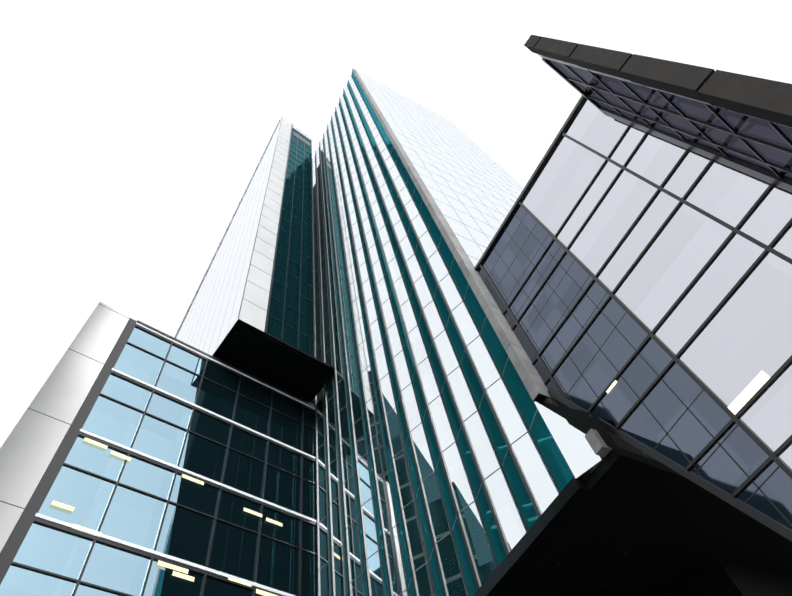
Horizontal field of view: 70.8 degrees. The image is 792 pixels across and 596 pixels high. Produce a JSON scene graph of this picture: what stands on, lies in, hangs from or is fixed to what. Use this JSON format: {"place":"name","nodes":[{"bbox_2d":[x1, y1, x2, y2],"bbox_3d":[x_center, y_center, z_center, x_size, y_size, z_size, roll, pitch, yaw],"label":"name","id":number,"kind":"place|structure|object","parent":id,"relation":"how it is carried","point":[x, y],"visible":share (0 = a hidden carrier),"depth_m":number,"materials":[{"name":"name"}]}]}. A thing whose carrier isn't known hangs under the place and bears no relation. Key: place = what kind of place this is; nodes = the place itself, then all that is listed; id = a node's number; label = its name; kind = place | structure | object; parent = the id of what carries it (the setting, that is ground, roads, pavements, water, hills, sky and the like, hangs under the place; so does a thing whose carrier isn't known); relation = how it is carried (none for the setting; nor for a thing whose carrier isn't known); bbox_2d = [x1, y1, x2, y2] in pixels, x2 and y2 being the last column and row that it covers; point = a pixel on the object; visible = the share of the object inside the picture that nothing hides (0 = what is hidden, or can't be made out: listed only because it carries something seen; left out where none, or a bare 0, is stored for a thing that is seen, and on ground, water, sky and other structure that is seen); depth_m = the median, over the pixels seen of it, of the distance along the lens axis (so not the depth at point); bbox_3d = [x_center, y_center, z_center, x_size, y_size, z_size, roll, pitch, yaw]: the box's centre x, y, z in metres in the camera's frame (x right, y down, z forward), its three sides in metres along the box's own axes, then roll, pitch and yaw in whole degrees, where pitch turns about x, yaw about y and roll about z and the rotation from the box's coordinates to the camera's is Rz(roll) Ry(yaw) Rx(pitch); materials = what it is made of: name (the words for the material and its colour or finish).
{"place":"outdoors","nodes":[
{"label":"outdoors","id":0,"kind":"place"},
{"bbox_2d":[0,327,316,595],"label":"window glass","id":1,"kind":"object","parent":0,"point":[133,516],"depth_m":27.82,"materials":[{"name":"blue glass"}]},
{"bbox_2d":[0,302,129,551],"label":"wall cladding","id":2,"kind":"structure","parent":1,"relation":"attached to","point":[30,445],"depth_m":26.01,"materials":[{"name":"silver metal"}]},
{"bbox_2d":[0,304,136,577],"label":"panel joints","id":3,"kind":"object","parent":2,"relation":"attached to","point":[18,531],"visible":0.96,"depth_m":24.69,"materials":[{"name":"grey metal"}]},
{"bbox_2d":[0,322,316,595],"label":"podium mullions","id":4,"kind":"object","parent":1,"relation":"attached to","point":[152,557],"visible":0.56,"depth_m":28.15,"materials":[{"name":"grey metal"}]},
{"bbox_2d":[51,437,282,595],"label":"ceiling lights","id":5,"kind":"object","parent":1,"relation":"in","point":[160,563],"visible":0.94,"depth_m":25.68},
{"bbox_2d":[35,322,316,595],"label":"horizontal rails","id":6,"kind":"object","parent":1,"relation":"attached to","point":[123,542],"visible":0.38,"depth_m":27.97,"materials":[{"name":"silver metal"}]},
{"bbox_2d":[137,320,314,407],"bbox_3d":[-11.151,4.838,37.754,13.444,0.220,0.440,31,-70,-23],"label":"roof edge","id":7,"kind":"object","parent":1,"relation":"on","point":[216,359],"visible":0.21,"depth_m":37.38,"materials":[{"name":"grey metal"}]},
{"bbox_2d":[214,355,314,404],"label":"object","id":8,"kind":"object","parent":1,"relation":"on","point":[263,379],"visible":0.07,"depth_m":39.18,"materials":[{"name":"black metal"}]},
{"bbox_2d":[0,0,791,447],"label":"sky","id":9,"kind":"structure","parent":0,"point":[133,133],"materials":[{"name":"white"}]},
{"bbox_2d":[352,69,611,457],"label":"wall cladding","id":10,"kind":"structure","parent":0,"point":[532,381],"depth_m":23.76,"materials":[{"name":"grey metal"}]},
{"bbox_2d":[360,80,552,402],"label":"panel joints","id":11,"kind":"object","parent":10,"relation":"attached to","point":[539,397],"visible":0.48,"depth_m":17.90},
{"label":"ground","id":12,"kind":"structure","parent":0,"visible":0},
{"bbox_2d":[543,397,656,480],"bbox_3d":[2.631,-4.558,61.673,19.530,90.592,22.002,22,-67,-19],"label":"ledge","id":13,"kind":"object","parent":12,"relation":"on","point":[620,443],"depth_m":17.68,"materials":[{"name":"grey metal"}]},
{"bbox_2d":[313,75,537,595],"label":"tower floor lines","id":14,"kind":"object","parent":13,"relation":"attached to","point":[400,351],"visible":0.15,"depth_m":30.38,"materials":[{"name":"grey metal"}]},
{"bbox_2d":[312,77,557,595],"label":"bright tower facets","id":15,"kind":"object","parent":13,"relation":"attached to","point":[539,482],"visible":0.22,"depth_m":27.71,"materials":[{"name":"white glass"}]},
{"bbox_2d":[312,76,560,595],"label":"facade fins","id":16,"kind":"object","parent":13,"relation":"attached to","point":[534,503],"depth_m":27.98,"materials":[{"name":"grey metal"}]},
{"bbox_2d":[314,71,574,595],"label":"teal tower facets","id":17,"kind":"object","parent":13,"relation":"attached to","point":[558,466],"visible":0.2,"depth_m":24.74,"materials":[{"name":"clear glass"}]},
{"bbox_2d":[356,70,537,371],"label":"glass facade","id":18,"kind":"structure","parent":13,"relation":"attached to","point":[471,247],"depth_m":52.39,"materials":[{"name":"white glass"}]},
{"bbox_2d":[357,72,645,467],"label":"tower side frames","id":19,"kind":"structure","parent":13,"relation":"attached to","point":[459,185],"depth_m":50.60,"materials":[{"name":"grey metal"}]},
{"bbox_2d":[534,401,600,477],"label":"glass facade","id":20,"kind":"structure","parent":13,"relation":"attached to","point":[578,453],"depth_m":15.84,"materials":[{"name":"white glass"}]},
{"bbox_2d":[473,448,791,595],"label":"canopy","id":21,"kind":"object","parent":13,"relation":"attached to","point":[627,523],"depth_m":16.27,"materials":[{"name":"black metal"}]},
{"bbox_2d":[474,95,791,541],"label":"block frames","id":22,"kind":"structure","parent":12,"relation":"on","point":[763,519],"depth_m":15.04,"materials":[{"name":"black metal"}]},
{"bbox_2d":[539,402,623,454],"bbox_3d":[5.176,3.667,16.093,0.001,3.910,1.505,22,-67,-19],"label":"block edge underside","id":23,"kind":"object","parent":22,"relation":"attached to","point":[583,421],"visible":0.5,"depth_m":15.80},
{"bbox_2d":[477,205,791,530],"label":"window glass","id":24,"kind":"object","parent":22,"relation":"attached to","point":[690,436],"visible":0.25,"depth_m":16.12,"materials":[{"name":"glass"}]},
{"bbox_2d":[483,213,791,526],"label":"mirrored block grid","id":25,"kind":"object","parent":22,"relation":"attached to","point":[759,487],"visible":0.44,"depth_m":16.64,"materials":[{"name":"black metal"}]},
{"bbox_2d":[521,98,791,469],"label":"window glass","id":26,"kind":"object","parent":22,"relation":"attached to","point":[741,341],"depth_m":15.11,"materials":[{"name":"glass"}]},
{"bbox_2d":[606,371,769,413],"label":"block ceiling lights","id":27,"kind":"object","parent":22,"relation":"attached to","point":[750,390],"visible":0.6,"depth_m":12.18},
{"bbox_2d":[524,35,791,127],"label":"roof edge","id":28,"kind":"object","parent":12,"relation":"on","point":[764,99],"visible":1,"depth_m":11.12,"materials":[{"name":"black metal"}]},
{"bbox_2d":[542,58,791,191],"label":"wing frames","id":29,"kind":"structure","parent":12,"relation":"on","point":[777,179],"depth_m":14.55,"materials":[{"name":"black metal"}]},
{"bbox_2d":[549,60,791,179],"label":"wing glass","id":30,"kind":"object","parent":29,"relation":"attached to","point":[760,129],"depth_m":13.29,"materials":[{"name":"grey glass"}]},
{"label":"podium","id":31,"kind":"object","parent":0,"visible":0},
{"bbox_2d":[212,319,333,400],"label":"tower soffit","id":32,"kind":"structure","parent":31,"relation":"on","point":[250,348],"depth_m":38.75,"materials":[{"name":"black"}]},
{"bbox_2d":[174,120,279,352],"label":"tower frames","id":33,"kind":"structure","parent":32,"relation":"attached to","point":[221,252],"depth_m":66.86,"materials":[{"name":"grey metal"}]},
{"bbox_2d":[175,118,281,355],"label":"glass facade","id":34,"kind":"structure","parent":32,"relation":"on","point":[211,283],"depth_m":54.87,"materials":[{"name":"white glass"}]},
{"bbox_2d":[239,117,291,331],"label":"wall cladding","id":35,"kind":"structure","parent":32,"relation":"on","point":[251,313],"depth_m":49.09,"materials":[{"name":"white metal"}]},
{"bbox_2d":[238,119,292,332],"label":"panel joints","id":36,"kind":"object","parent":32,"relation":"on","point":[268,306],"visible":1,"depth_m":49.45,"materials":[{"name":"black metal"}]},
{"bbox_2d":[265,126,314,361],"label":"tower recess frames","id":37,"kind":"structure","parent":32,"relation":"on","point":[302,139],"depth_m":54.37,"materials":[{"name":"teal"}]},
{"bbox_2d":[267,127,313,355],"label":"window glass","id":38,"kind":"object","parent":32,"relation":"on","point":[290,334],"visible":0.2,"depth_m":50.85,"materials":[{"name":"teal glass"}]}
]}

